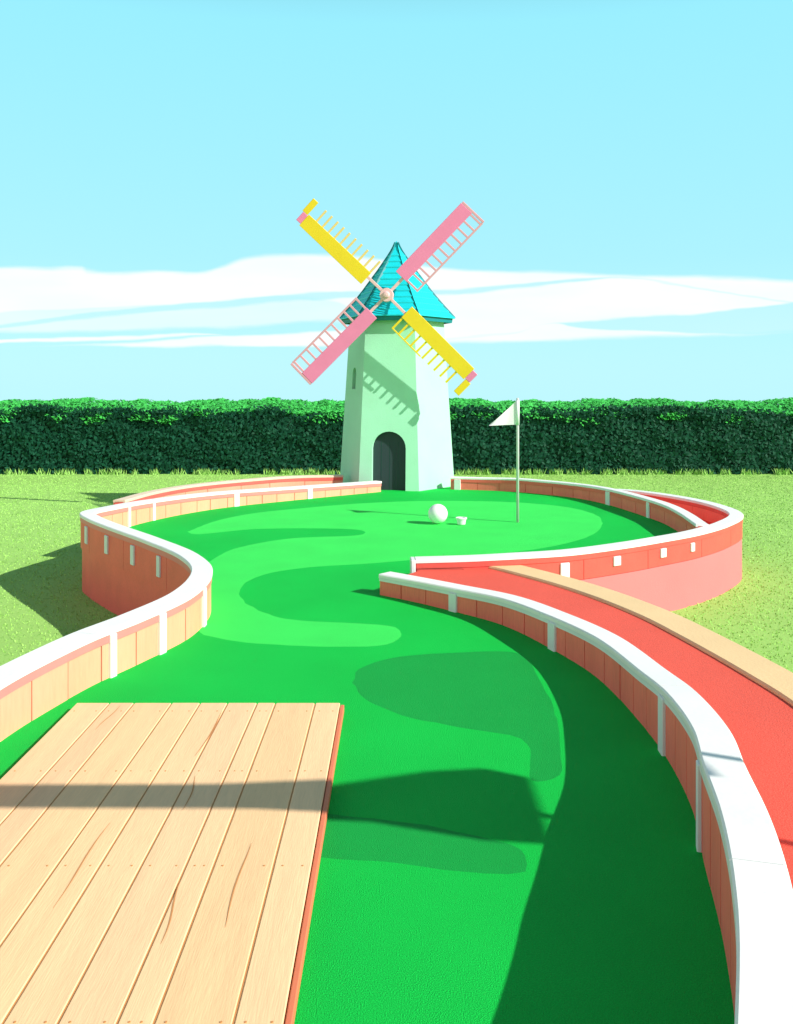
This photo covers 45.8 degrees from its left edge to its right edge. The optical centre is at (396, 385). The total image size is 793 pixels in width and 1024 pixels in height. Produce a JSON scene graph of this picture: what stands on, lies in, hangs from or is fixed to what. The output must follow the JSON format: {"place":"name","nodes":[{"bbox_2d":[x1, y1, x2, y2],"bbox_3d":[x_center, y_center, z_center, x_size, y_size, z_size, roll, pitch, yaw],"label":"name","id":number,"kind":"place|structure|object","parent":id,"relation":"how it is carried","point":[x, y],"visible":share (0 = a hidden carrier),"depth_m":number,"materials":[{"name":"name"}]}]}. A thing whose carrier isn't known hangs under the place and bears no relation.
{"place":"outdoors","nodes":[
{"label":"outdoors","id":0,"kind":"place"},
{"bbox_2d":[0,467,792,672],"bbox_3d":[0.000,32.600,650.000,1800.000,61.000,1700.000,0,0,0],"label":"ground","id":1,"kind":"structure","parent":0,"point":[735,628],"depth_m":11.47,"materials":[{"name":"green plant"}]},
{"bbox_2d":[0,481,381,741],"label":"boundary wall","id":2,"kind":"structure","parent":1,"relation":"on","point":[152,593],"depth_m":6.49,"materials":[{"name":"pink paint"}]},
{"bbox_2d":[113,474,342,504],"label":"boundary wall","id":3,"kind":"structure","parent":1,"relation":"on","point":[269,482],"depth_m":13.64,"materials":[{"name":"pink paint"}]},
{"bbox_2d":[0,487,734,1023],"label":"turf","id":4,"kind":"structure","parent":1,"relation":"on","point":[510,833],"depth_m":3.85,"materials":[{"name":"green carpet"}]},
{"bbox_2d":[0,703,343,1023],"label":"tee deck","id":5,"kind":"structure","parent":4,"relation":"on","point":[159,862],"depth_m":3.08,"materials":[{"name":"brown wood"}]},
{"bbox_2d":[428,504,447,523],"bbox_3d":[0.479,1.482,10.864,0.227,0.227,0.227,0,0,0],"label":"golf ball","id":6,"kind":"object","parent":4,"relation":"on","point":[437,513],"visible":1,"depth_m":10.78,"materials":[{"name":"white paint"}]},
{"bbox_2d":[456,517,466,524],"bbox_3d":[0.746,1.556,10.797,0.132,0.081,0.132,0,0,0],"label":"cup","id":7,"kind":"object","parent":4,"relation":"on","point":[461,520],"visible":1,"depth_m":10.75,"materials":[{"name":"white plastic"}]},
{"bbox_2d":[489,398,519,521],"bbox_3d":[1.264,0.878,10.998,0.356,1.475,0.043,0,0,-1],"label":"flagstick","id":8,"kind":"object","parent":4,"relation":"on","point":[510,415],"visible":1,"depth_m":10.99,"materials":[{"name":"grey metal"}]},
{"bbox_2d":[290,198,483,490],"bbox_3d":[-0.025,-0.349,14.993,2.950,4.999,1.901,0,0,9],"label":"windmill","id":9,"kind":"object","parent":1,"relation":"on","point":[395,314],"visible":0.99,"depth_m":14.39,"materials":[{"name":"paint"}]},
{"bbox_2d":[373,432,405,489],"bbox_3d":[-0.105,1.141,14.408,0.541,0.918,0.054,0,0,9],"label":"door","id":10,"kind":"structure","parent":9,"relation":"in","point":[389,448],"depth_m":14.41,"materials":[{"name":"stone"}]},
{"bbox_2d":[0,397,792,474],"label":"hedge","id":11,"kind":"object","parent":1,"relation":"on","point":[245,436],"visible":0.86,"depth_m":22.28,"materials":[{"name":"green plant"}]},
{"bbox_2d":[410,489,743,610],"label":"boundary wall","id":12,"kind":"structure","parent":1,"relation":"on","point":[678,570],"depth_m":8.65,"materials":[{"name":"pink paint"}]},
{"bbox_2d":[450,476,708,531],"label":"boundary wall","id":13,"kind":"structure","parent":1,"relation":"on","point":[677,518],"depth_m":12.88,"materials":[{"name":"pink paint"}]},
{"bbox_2d":[379,571,792,1023],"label":"boundary wall","id":14,"kind":"structure","parent":1,"relation":"on","point":[738,846],"depth_m":3.16,"materials":[{"name":"pink paint"}]},
{"bbox_2d":[489,565,792,705],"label":"kerb","id":15,"kind":"structure","parent":1,"relation":"on","point":[773,677],"depth_m":5.71,"materials":[{"name":"beige paint"}]},
{"bbox_2d":[0,0,792,403],"label":"sky","id":16,"kind":"structure","parent":0,"point":[626,166],"materials":[{"name":"blue"}]},
{"bbox_2d":[408,568,792,888],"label":"path","id":17,"kind":"structure","parent":0,"point":[756,718],"depth_m":4.74,"materials":[{"name":"red rubber"}]}
]}

